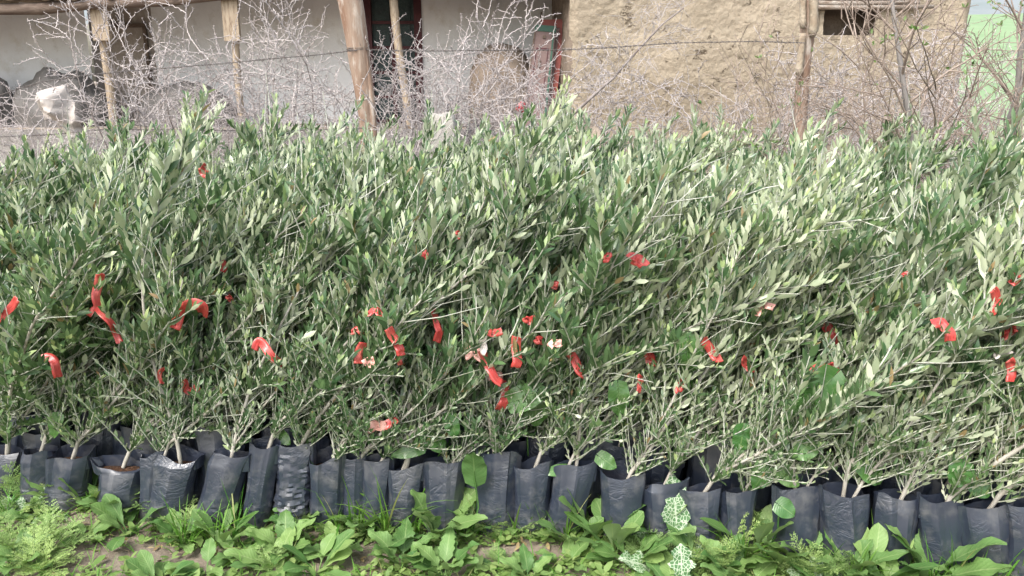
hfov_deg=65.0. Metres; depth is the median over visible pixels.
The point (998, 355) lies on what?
plant tag
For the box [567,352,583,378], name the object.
plant tag
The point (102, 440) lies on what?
olive sapling
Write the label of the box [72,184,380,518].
olive sapling
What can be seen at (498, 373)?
plant tag
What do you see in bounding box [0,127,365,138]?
barbed wire
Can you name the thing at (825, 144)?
olive sapling
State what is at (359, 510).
grass tuft
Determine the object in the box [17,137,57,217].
olive sapling
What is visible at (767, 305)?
plant tag
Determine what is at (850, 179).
olive sapling
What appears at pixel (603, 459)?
arum leaf
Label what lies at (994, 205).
olive sapling
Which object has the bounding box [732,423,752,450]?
arum leaf
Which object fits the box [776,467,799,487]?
arum leaf
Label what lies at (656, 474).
olive sapling
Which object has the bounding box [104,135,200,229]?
olive sapling
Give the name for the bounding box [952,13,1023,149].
field
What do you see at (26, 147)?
olive sapling
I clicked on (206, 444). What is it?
olive sapling
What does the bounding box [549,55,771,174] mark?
thorn bush
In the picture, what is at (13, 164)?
olive sapling
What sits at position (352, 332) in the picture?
plant tag
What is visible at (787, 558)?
broadleaf weed
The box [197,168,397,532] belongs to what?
olive sapling
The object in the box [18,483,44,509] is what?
feathery weed
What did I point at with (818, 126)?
olive sapling
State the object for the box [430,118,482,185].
olive sapling
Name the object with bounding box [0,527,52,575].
broadleaf weed
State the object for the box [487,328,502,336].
plant tag
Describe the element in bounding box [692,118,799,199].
olive sapling
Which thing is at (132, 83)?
thorn bush
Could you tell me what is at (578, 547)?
broadleaf weed
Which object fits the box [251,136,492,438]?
olive sapling
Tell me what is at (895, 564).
broadleaf weed
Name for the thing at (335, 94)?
thorn bush
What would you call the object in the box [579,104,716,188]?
olive sapling
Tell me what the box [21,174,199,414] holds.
olive sapling
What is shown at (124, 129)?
olive sapling
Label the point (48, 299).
olive sapling
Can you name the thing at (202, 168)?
plant tag
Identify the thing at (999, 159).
olive sapling
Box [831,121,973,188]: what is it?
olive sapling
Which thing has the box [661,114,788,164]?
olive sapling
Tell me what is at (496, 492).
olive sapling
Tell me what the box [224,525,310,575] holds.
broadleaf weed
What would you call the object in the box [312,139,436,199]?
olive sapling
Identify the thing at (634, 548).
feathery weed
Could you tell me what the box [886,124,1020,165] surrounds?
olive sapling
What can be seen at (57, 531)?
feathery weed
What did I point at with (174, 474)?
olive sapling
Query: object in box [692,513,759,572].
feathery weed
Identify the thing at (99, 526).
broadleaf weed
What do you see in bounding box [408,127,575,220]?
olive sapling
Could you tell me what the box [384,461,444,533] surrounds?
grass tuft
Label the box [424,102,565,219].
olive sapling
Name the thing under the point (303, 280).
olive sapling
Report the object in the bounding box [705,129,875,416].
olive sapling
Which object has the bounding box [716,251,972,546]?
olive sapling
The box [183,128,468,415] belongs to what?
olive sapling
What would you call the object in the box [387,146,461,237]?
olive sapling
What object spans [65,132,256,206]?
olive sapling
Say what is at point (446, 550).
broadleaf weed
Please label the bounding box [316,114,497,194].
olive sapling
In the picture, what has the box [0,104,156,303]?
olive sapling
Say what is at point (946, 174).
olive sapling
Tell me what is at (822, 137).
olive sapling
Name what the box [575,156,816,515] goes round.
olive sapling
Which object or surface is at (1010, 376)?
plant tag
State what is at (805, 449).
arum leaf
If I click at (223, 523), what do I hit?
grass tuft
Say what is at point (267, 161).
olive sapling
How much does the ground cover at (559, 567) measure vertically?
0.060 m
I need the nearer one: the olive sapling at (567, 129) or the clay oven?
the olive sapling at (567, 129)
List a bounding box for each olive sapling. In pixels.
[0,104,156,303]
[0,105,143,196]
[0,127,259,343]
[0,130,238,407]
[0,133,183,444]
[0,145,65,196]
[0,148,77,274]
[0,151,159,321]
[0,153,148,274]
[0,164,148,286]
[0,181,230,449]
[0,187,162,498]
[0,227,127,431]
[1,175,178,357]
[2,151,164,414]
[4,149,275,443]
[5,131,59,202]
[10,106,97,205]
[10,134,132,221]
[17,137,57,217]
[19,84,217,502]
[20,177,323,451]
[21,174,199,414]
[34,153,277,512]
[47,119,195,195]
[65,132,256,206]
[70,156,266,486]
[72,130,130,197]
[72,150,212,378]
[72,167,366,443]
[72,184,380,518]
[77,130,252,412]
[78,150,146,252]
[87,127,371,521]
[95,149,132,198]
[101,89,225,388]
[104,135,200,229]
[106,192,338,454]
[112,148,361,390]
[118,143,297,411]
[120,185,350,460]
[127,198,380,521]
[129,152,286,396]
[130,129,161,164]
[140,138,344,438]
[168,153,446,508]
[176,127,321,208]
[179,179,362,445]
[182,189,361,505]
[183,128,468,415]
[186,132,221,198]
[195,129,391,352]
[195,139,335,226]
[197,101,323,176]
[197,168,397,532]
[200,139,296,201]
[219,117,366,184]
[226,72,298,175]
[232,143,427,302]
[233,129,364,190]
[242,168,499,528]
[245,132,397,197]
[248,114,384,441]
[249,114,334,244]
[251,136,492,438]
[259,180,412,403]
[262,171,474,508]
[268,151,572,427]
[273,180,544,519]
[274,160,502,415]
[281,94,444,200]
[282,110,337,180]
[282,151,509,452]
[286,120,360,188]
[309,128,526,529]
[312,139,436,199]
[315,147,389,213]
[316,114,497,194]
[318,161,610,444]
[328,115,399,177]
[332,113,374,200]
[332,187,534,519]
[333,199,682,530]
[335,179,618,426]
[352,75,574,436]
[362,120,581,455]
[364,202,651,527]
[369,108,762,469]
[370,123,407,197]
[384,90,459,196]
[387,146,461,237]
[395,140,508,467]
[399,155,653,394]
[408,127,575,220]
[419,99,514,183]
[421,138,475,208]
[422,253,632,534]
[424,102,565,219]
[425,157,713,343]
[429,103,710,401]
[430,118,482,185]
[434,137,634,536]
[438,146,677,457]
[443,148,801,415]
[447,141,837,501]
[459,127,615,180]
[498,168,897,462]
[509,93,559,174]
[509,132,678,424]
[513,75,576,221]
[514,185,760,536]
[524,110,601,178]
[524,153,744,490]
[524,156,814,459]
[528,95,585,144]
[540,146,650,264]
[542,118,583,183]
[544,173,810,536]
[549,151,637,257]
[550,119,587,218]
[554,112,717,207]
[570,108,657,169]
[571,133,664,233]
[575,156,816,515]
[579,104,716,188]
[582,173,872,438]
[586,153,625,205]
[590,187,894,495]
[595,139,748,207]
[597,157,964,433]
[600,134,819,544]
[608,143,698,221]
[624,117,905,470]
[633,125,688,230]
[634,159,862,546]
[642,137,868,480]
[645,176,850,484]
[654,120,690,208]
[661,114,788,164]
[668,121,703,210]
[670,136,689,212]
[670,138,770,229]
[671,123,820,211]
[674,270,1023,544]
[675,123,721,189]
[681,158,893,414]
[683,178,916,479]
[685,142,987,478]
[686,87,728,211]
[687,171,1023,490]
[689,165,757,218]
[691,125,772,201]
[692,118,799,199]
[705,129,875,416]
[705,142,767,219]
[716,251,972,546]
[718,126,781,168]
[730,181,1023,510]
[732,149,875,375]
[743,146,894,271]
[745,119,846,204]
[751,95,963,228]
[756,171,1023,432]
[761,209,1023,554]
[764,151,874,435]
[769,123,1002,504]
[770,95,1023,431]
[792,163,958,229]
[797,158,1023,568]
[799,136,896,212]
[811,113,912,189]
[815,129,873,230]
[816,139,982,484]
[823,218,1023,465]
[826,121,989,198]
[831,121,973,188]
[848,93,917,159]
[852,151,1023,275]
[853,153,874,197]
[859,217,1022,525]
[866,92,929,191]
[868,332,1023,529]
[870,314,1023,569]
[872,129,930,207]
[882,207,1013,421]
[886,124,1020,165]
[887,162,916,213]
[904,140,970,199]
[914,379,1023,547]
[915,356,1023,574]
[923,150,1022,195]
[930,123,1006,178]
[930,365,1023,470]
[957,148,1012,216]
[957,361,1023,575]
[962,213,981,244]
[964,360,1023,504]
[975,128,989,156]
[981,131,1023,175]
[998,381,1023,575]
[1016,113,1023,144]
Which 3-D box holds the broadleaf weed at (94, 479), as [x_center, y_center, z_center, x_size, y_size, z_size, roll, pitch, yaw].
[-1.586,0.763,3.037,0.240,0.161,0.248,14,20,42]
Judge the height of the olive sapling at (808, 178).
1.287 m
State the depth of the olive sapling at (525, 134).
4.02 m
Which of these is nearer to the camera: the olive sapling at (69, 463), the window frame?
the olive sapling at (69, 463)
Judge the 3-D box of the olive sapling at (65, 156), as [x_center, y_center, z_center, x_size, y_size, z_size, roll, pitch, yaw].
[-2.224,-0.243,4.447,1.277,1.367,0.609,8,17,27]
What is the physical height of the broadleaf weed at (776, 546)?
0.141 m
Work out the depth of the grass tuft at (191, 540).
2.79 m
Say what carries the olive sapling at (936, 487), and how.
on the ground at (158, 553)
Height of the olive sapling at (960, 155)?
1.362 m
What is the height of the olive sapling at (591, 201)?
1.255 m
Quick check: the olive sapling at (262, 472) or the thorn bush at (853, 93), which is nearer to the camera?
the olive sapling at (262, 472)
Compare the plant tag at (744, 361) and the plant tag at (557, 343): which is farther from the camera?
the plant tag at (744, 361)
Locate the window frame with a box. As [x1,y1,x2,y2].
[111,23,152,88]
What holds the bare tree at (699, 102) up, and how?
on the ground at (158, 553)
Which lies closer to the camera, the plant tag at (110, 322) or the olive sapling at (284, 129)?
the plant tag at (110, 322)
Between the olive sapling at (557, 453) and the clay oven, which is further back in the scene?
the clay oven
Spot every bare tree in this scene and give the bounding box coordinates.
[649,67,853,174]
[703,1,975,189]
[727,29,999,176]
[741,0,1023,194]
[828,21,1023,186]
[834,0,1023,181]
[838,0,1023,172]
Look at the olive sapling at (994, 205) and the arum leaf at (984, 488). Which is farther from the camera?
the olive sapling at (994, 205)
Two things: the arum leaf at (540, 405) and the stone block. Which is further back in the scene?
the stone block
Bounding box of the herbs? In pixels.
[0,495,941,575]
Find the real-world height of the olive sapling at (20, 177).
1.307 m
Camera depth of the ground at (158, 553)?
2.77 m
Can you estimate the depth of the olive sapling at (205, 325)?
3.24 m
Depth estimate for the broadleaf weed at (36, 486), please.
3.02 m
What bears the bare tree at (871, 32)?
on the ground at (158, 553)
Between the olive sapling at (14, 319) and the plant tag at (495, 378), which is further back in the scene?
the olive sapling at (14, 319)
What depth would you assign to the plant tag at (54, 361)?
2.77 m
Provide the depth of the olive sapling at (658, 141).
3.63 m
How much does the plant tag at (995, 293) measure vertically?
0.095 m
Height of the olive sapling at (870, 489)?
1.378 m
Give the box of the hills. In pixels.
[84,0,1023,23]
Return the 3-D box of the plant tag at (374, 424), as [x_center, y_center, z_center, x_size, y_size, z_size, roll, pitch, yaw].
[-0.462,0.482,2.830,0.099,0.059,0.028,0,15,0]
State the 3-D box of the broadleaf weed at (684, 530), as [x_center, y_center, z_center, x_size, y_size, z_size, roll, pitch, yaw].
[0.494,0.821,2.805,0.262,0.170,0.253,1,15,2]
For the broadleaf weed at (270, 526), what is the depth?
2.90 m
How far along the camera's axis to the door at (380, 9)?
12.74 m
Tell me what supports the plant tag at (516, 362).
hanging from the olive sapling at (379, 465)
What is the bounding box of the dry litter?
[25,508,630,575]
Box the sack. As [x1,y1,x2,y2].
[35,84,82,138]
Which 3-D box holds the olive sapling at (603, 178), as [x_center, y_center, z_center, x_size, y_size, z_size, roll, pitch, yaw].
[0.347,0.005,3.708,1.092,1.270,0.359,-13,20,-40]
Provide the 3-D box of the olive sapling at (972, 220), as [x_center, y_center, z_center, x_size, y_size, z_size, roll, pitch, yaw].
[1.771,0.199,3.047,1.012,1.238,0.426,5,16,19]
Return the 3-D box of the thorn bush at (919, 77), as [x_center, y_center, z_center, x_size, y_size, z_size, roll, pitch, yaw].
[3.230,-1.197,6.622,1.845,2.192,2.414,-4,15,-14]
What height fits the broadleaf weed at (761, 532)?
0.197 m
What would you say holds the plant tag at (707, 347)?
attached to the olive sapling at (622, 484)
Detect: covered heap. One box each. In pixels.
[0,78,12,126]
[12,67,108,127]
[136,81,238,127]
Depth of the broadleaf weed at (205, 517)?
2.81 m
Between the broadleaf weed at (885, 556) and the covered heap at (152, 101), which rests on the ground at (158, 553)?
the broadleaf weed at (885, 556)
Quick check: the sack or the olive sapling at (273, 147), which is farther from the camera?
the sack
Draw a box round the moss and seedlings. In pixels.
[2,515,786,575]
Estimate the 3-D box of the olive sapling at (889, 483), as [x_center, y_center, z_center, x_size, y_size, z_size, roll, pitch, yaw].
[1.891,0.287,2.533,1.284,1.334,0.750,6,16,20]
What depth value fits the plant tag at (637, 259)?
2.50 m
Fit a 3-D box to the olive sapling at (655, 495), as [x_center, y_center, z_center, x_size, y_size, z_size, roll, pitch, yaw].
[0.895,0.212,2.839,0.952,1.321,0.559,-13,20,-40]
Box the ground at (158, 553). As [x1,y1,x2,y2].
[0,81,785,575]
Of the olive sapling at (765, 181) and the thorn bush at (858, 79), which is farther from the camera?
the thorn bush at (858, 79)
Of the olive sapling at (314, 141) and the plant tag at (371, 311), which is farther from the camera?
the olive sapling at (314, 141)
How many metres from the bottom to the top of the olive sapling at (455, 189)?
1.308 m
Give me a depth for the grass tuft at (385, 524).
2.83 m
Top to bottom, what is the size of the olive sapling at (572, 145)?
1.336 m
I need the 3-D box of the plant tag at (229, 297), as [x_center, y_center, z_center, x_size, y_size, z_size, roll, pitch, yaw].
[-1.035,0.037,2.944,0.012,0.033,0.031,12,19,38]
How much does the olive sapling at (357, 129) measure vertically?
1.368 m
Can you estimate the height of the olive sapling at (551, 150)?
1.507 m
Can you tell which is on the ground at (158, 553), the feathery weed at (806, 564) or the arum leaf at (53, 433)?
the feathery weed at (806, 564)
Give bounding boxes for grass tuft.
[0,483,28,511]
[140,495,225,548]
[175,500,257,547]
[212,480,255,541]
[287,508,322,535]
[298,462,380,535]
[304,493,372,530]
[325,477,408,524]
[341,477,456,531]
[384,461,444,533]
[447,491,499,533]
[507,504,533,533]
[530,494,599,535]
[631,479,681,543]
[698,511,801,560]
[789,541,860,572]
[824,544,901,572]
[868,553,913,575]
[902,536,970,575]
[941,536,997,575]
[996,549,1023,575]
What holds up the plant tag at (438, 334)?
attached to the olive sapling at (262, 472)
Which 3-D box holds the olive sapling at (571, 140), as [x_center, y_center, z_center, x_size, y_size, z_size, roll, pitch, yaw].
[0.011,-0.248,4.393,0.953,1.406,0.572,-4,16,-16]
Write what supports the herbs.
on the ground at (158, 553)
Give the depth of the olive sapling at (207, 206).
2.94 m
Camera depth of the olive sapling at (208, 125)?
4.05 m
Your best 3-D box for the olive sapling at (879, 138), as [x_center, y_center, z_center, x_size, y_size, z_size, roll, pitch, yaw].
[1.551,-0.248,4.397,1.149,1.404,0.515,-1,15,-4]
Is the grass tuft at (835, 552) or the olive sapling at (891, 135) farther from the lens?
the olive sapling at (891, 135)
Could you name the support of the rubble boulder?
on the ground at (158, 553)
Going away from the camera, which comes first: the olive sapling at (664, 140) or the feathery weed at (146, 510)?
the feathery weed at (146, 510)
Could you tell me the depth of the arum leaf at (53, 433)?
2.96 m
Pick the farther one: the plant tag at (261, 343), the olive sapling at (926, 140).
the olive sapling at (926, 140)
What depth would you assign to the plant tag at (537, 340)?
2.67 m
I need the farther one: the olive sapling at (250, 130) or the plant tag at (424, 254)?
the olive sapling at (250, 130)
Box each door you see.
[371,0,416,122]
[521,24,556,127]
[541,19,562,115]
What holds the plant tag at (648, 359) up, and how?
attached to the olive sapling at (533, 479)
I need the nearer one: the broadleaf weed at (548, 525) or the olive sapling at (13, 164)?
the broadleaf weed at (548, 525)
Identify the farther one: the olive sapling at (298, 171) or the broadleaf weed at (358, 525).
the olive sapling at (298, 171)
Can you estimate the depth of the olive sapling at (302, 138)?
4.34 m
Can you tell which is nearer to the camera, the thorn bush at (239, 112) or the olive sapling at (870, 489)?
the olive sapling at (870, 489)
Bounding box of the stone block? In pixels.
[422,112,457,184]
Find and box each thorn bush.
[0,0,271,167]
[0,74,176,174]
[0,80,107,189]
[48,42,283,165]
[74,0,383,158]
[126,0,360,171]
[131,49,325,182]
[243,12,504,179]
[246,62,442,166]
[329,0,599,153]
[339,63,528,159]
[351,20,627,156]
[380,31,599,148]
[440,40,682,156]
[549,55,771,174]
[617,59,821,172]
[620,27,919,183]
[741,2,1023,187]
[753,35,999,164]
[811,42,1023,178]
[886,32,1023,178]
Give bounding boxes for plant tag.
[0,296,18,323]
[41,353,62,378]
[87,306,122,343]
[91,273,104,306]
[157,367,164,383]
[170,298,208,330]
[182,378,200,394]
[198,163,209,178]
[220,260,227,271]
[225,294,233,301]
[251,337,282,366]
[351,326,363,334]
[354,342,366,363]
[361,356,374,367]
[368,307,382,315]
[368,419,386,433]
[384,326,404,355]
[385,417,397,429]
[421,250,427,259]
[431,308,442,342]
[465,347,480,361]
[478,351,502,386]
[479,336,487,355]
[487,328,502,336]
[488,371,502,380]
[495,380,509,409]
[511,336,521,367]
[522,315,534,324]
[533,336,542,344]
[547,339,562,348]
[551,281,558,289]
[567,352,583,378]
[603,252,611,262]
[626,252,649,267]
[637,374,643,392]
[644,353,656,365]
[675,378,686,393]
[700,336,722,362]
[741,355,754,372]
[755,302,775,315]
[822,323,838,345]
[930,318,955,341]
[989,286,1001,314]
[993,347,1013,358]
[1001,325,1018,339]
[1005,357,1016,381]
[1008,273,1020,285]
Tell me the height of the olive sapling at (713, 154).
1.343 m
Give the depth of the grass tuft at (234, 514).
2.85 m
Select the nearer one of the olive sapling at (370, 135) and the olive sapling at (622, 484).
the olive sapling at (622, 484)
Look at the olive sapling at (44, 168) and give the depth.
3.54 m
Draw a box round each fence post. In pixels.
[337,0,376,159]
[792,0,818,141]
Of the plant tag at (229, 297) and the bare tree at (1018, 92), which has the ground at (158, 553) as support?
the bare tree at (1018, 92)
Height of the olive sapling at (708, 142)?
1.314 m
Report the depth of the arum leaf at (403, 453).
2.84 m
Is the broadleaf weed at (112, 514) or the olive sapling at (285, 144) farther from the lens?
the olive sapling at (285, 144)
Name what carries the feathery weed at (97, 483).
on the ground at (158, 553)
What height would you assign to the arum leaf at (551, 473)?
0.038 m
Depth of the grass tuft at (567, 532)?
2.81 m
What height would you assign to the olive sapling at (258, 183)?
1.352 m
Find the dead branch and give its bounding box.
[535,0,705,125]
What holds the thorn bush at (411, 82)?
on the ground at (158, 553)
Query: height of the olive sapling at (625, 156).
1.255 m
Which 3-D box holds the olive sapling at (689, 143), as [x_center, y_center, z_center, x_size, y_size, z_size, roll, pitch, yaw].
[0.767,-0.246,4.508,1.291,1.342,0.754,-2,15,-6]
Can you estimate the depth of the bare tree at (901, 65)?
4.41 m
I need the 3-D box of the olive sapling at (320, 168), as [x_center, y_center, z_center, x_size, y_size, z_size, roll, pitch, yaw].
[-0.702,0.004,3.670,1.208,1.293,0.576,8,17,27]
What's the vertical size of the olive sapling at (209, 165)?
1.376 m
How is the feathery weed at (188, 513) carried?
on the ground at (158, 553)
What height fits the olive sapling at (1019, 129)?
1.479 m
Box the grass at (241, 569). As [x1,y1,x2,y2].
[0,489,942,575]
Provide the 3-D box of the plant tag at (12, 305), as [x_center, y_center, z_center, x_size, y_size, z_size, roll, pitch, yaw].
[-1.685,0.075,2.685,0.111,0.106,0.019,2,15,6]
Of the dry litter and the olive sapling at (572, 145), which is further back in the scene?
the olive sapling at (572, 145)
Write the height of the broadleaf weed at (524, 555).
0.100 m
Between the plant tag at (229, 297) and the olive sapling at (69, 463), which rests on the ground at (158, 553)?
the olive sapling at (69, 463)
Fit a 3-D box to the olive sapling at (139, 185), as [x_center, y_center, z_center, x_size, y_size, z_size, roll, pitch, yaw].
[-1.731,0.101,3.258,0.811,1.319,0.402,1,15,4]
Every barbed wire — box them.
[0,48,356,95]
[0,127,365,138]
[364,36,804,55]
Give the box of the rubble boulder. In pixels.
[566,117,603,170]
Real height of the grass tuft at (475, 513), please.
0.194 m
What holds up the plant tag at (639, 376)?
hanging from the olive sapling at (533, 479)
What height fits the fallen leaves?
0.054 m
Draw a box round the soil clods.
[27,518,712,575]
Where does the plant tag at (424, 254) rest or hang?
attached to the olive sapling at (262, 472)
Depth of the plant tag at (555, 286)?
2.71 m
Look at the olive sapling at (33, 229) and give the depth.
3.32 m
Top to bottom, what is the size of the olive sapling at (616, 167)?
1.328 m
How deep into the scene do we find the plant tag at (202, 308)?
2.75 m
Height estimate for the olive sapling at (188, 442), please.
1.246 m
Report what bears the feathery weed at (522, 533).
on the ground at (158, 553)
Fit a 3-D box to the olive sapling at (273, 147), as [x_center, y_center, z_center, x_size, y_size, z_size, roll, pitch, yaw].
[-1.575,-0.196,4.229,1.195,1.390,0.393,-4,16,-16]
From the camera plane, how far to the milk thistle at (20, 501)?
3.02 m
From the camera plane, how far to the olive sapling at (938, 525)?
2.55 m
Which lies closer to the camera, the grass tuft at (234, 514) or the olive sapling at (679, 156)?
the grass tuft at (234, 514)
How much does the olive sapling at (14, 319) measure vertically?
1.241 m
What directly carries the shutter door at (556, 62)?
attached to the farmhouse
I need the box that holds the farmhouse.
[0,0,970,185]
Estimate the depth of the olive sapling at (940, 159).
3.71 m
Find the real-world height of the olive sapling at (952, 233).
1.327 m
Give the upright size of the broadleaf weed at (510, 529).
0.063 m
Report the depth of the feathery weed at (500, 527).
2.83 m
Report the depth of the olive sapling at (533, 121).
3.41 m
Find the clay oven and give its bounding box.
[468,43,529,127]
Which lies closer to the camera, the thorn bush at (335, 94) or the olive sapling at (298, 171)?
the olive sapling at (298, 171)
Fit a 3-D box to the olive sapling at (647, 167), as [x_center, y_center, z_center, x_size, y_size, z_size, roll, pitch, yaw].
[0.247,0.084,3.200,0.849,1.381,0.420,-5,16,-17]
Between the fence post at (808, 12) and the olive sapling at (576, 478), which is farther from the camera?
the fence post at (808, 12)
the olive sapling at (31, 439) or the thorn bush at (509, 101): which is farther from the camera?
the thorn bush at (509, 101)
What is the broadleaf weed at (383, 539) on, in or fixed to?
on the ground at (158, 553)
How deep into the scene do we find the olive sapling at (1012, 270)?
2.46 m
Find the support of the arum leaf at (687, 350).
attached to the olive sapling at (622, 484)
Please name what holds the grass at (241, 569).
on the ground at (158, 553)
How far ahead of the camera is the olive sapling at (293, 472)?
2.81 m
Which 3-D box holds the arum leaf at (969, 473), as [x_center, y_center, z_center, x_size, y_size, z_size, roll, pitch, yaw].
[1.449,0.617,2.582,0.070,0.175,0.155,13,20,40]
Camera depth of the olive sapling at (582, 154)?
3.20 m
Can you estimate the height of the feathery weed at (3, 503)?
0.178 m
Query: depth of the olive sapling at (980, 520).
2.56 m
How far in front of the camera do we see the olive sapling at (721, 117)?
4.76 m
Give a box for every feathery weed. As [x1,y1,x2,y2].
[0,461,47,511]
[0,475,19,493]
[0,511,59,554]
[4,525,83,575]
[13,498,96,558]
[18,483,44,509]
[42,481,98,512]
[132,501,190,522]
[158,494,201,543]
[245,539,285,572]
[478,520,521,543]
[482,543,508,570]
[483,516,549,538]
[611,529,687,570]
[688,534,744,575]
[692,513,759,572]
[754,512,780,553]
[773,532,847,575]
[798,543,866,573]
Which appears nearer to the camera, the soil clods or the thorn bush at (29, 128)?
the soil clods
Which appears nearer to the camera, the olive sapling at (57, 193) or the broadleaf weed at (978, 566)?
the broadleaf weed at (978, 566)
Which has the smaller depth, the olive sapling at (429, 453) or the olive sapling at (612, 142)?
the olive sapling at (429, 453)
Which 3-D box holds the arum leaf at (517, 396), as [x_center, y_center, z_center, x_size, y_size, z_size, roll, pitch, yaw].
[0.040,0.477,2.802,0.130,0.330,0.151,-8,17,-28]
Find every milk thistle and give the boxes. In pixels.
[0,486,68,527]
[618,549,649,572]
[636,474,704,575]
[668,543,695,575]
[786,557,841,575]
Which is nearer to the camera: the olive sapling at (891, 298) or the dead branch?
the olive sapling at (891, 298)
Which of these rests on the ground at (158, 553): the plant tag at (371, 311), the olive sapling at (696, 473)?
the olive sapling at (696, 473)
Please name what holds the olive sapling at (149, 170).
on the ground at (158, 553)
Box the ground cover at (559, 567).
[0,505,928,575]
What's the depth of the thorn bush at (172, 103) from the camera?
6.47 m
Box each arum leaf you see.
[47,412,65,437]
[275,430,290,445]
[391,445,425,458]
[418,430,445,456]
[442,412,459,447]
[462,452,486,531]
[505,383,548,455]
[523,397,549,436]
[548,463,572,475]
[594,450,616,469]
[608,380,629,446]
[676,333,704,424]
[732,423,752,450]
[751,462,772,489]
[765,496,794,556]
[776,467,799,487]
[791,434,819,461]
[793,364,846,415]
[854,456,882,485]
[947,459,974,486]
[968,479,989,497]
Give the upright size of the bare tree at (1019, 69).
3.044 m
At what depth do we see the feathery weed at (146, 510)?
2.94 m
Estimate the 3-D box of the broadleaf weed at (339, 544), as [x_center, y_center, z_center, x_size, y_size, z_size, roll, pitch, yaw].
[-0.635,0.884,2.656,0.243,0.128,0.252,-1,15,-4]
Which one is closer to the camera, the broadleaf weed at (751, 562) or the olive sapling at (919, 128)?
the broadleaf weed at (751, 562)
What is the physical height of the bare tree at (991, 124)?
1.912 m
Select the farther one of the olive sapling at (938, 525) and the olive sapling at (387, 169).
the olive sapling at (387, 169)
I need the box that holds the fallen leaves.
[13,509,595,575]
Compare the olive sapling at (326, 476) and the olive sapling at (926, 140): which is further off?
the olive sapling at (926, 140)
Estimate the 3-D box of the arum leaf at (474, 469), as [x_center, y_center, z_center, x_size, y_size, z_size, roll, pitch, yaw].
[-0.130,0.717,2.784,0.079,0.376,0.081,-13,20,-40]
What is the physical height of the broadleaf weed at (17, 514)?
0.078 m
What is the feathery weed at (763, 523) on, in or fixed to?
on the ground cover at (559, 567)
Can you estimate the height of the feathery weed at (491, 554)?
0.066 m
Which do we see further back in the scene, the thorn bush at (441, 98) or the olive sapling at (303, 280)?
the thorn bush at (441, 98)
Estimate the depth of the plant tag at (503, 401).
2.76 m
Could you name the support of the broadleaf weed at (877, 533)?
on the ground at (158, 553)
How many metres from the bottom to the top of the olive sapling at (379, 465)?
1.185 m
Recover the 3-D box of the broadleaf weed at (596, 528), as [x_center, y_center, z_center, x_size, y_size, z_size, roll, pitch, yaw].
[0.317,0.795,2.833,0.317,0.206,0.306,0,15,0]
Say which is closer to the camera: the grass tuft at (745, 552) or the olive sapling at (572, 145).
the grass tuft at (745, 552)
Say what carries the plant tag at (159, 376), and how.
attached to the olive sapling at (174, 474)
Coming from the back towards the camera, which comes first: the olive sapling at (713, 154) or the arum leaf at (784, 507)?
the olive sapling at (713, 154)
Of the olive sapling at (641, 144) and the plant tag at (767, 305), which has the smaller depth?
the plant tag at (767, 305)
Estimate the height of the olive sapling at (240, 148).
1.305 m
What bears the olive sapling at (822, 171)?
on the ground at (158, 553)
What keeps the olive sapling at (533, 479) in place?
on the ground at (158, 553)
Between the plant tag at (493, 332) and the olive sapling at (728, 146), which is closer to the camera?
the plant tag at (493, 332)
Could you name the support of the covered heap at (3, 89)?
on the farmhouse
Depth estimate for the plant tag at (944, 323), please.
2.26 m
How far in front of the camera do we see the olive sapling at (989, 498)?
2.70 m
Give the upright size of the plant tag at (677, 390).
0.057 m
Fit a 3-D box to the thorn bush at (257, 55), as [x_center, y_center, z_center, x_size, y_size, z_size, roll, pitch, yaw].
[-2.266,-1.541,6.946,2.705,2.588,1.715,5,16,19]
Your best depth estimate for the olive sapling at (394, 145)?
4.11 m
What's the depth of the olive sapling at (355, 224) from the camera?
2.71 m
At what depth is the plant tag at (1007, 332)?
2.55 m
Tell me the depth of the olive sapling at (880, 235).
3.32 m
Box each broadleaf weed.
[0,495,67,522]
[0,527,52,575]
[15,473,90,500]
[58,471,99,511]
[59,522,112,546]
[76,483,139,515]
[90,493,166,550]
[123,501,149,512]
[126,549,197,575]
[150,508,211,553]
[164,537,235,575]
[191,502,258,548]
[210,530,261,563]
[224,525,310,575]
[236,511,274,530]
[245,509,322,564]
[263,507,318,528]
[276,529,354,575]
[303,521,362,557]
[316,511,380,532]
[367,517,442,569]
[388,487,487,547]
[399,525,479,575]
[450,494,498,536]
[474,547,519,575]
[499,543,554,575]
[508,526,527,534]
[531,511,613,551]
[535,535,591,573]
[559,490,645,539]
[564,498,643,551]
[586,534,672,575]
[627,505,694,534]
[645,551,691,575]
[666,522,741,574]
[695,533,770,575]
[700,504,793,554]
[700,559,777,575]
[725,511,838,569]
[763,531,828,563]
[788,554,842,575]
[806,527,909,575]
[842,523,937,575]
[846,550,921,575]
[885,524,1011,575]
[928,560,1011,575]
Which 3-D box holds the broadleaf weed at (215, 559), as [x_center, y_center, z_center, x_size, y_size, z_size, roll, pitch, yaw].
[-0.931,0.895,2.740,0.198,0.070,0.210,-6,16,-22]
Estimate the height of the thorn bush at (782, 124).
2.010 m
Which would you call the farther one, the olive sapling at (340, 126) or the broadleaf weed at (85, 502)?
the olive sapling at (340, 126)
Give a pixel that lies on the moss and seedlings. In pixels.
(81, 568)
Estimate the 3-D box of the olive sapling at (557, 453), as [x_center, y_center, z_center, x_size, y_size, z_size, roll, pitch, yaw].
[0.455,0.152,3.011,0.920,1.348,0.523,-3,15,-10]
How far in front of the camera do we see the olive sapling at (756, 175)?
3.39 m
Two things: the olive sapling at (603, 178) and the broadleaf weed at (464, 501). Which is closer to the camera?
the broadleaf weed at (464, 501)
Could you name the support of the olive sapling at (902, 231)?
on the ground at (158, 553)
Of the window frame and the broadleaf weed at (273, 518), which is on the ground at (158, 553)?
the broadleaf weed at (273, 518)
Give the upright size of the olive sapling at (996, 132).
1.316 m

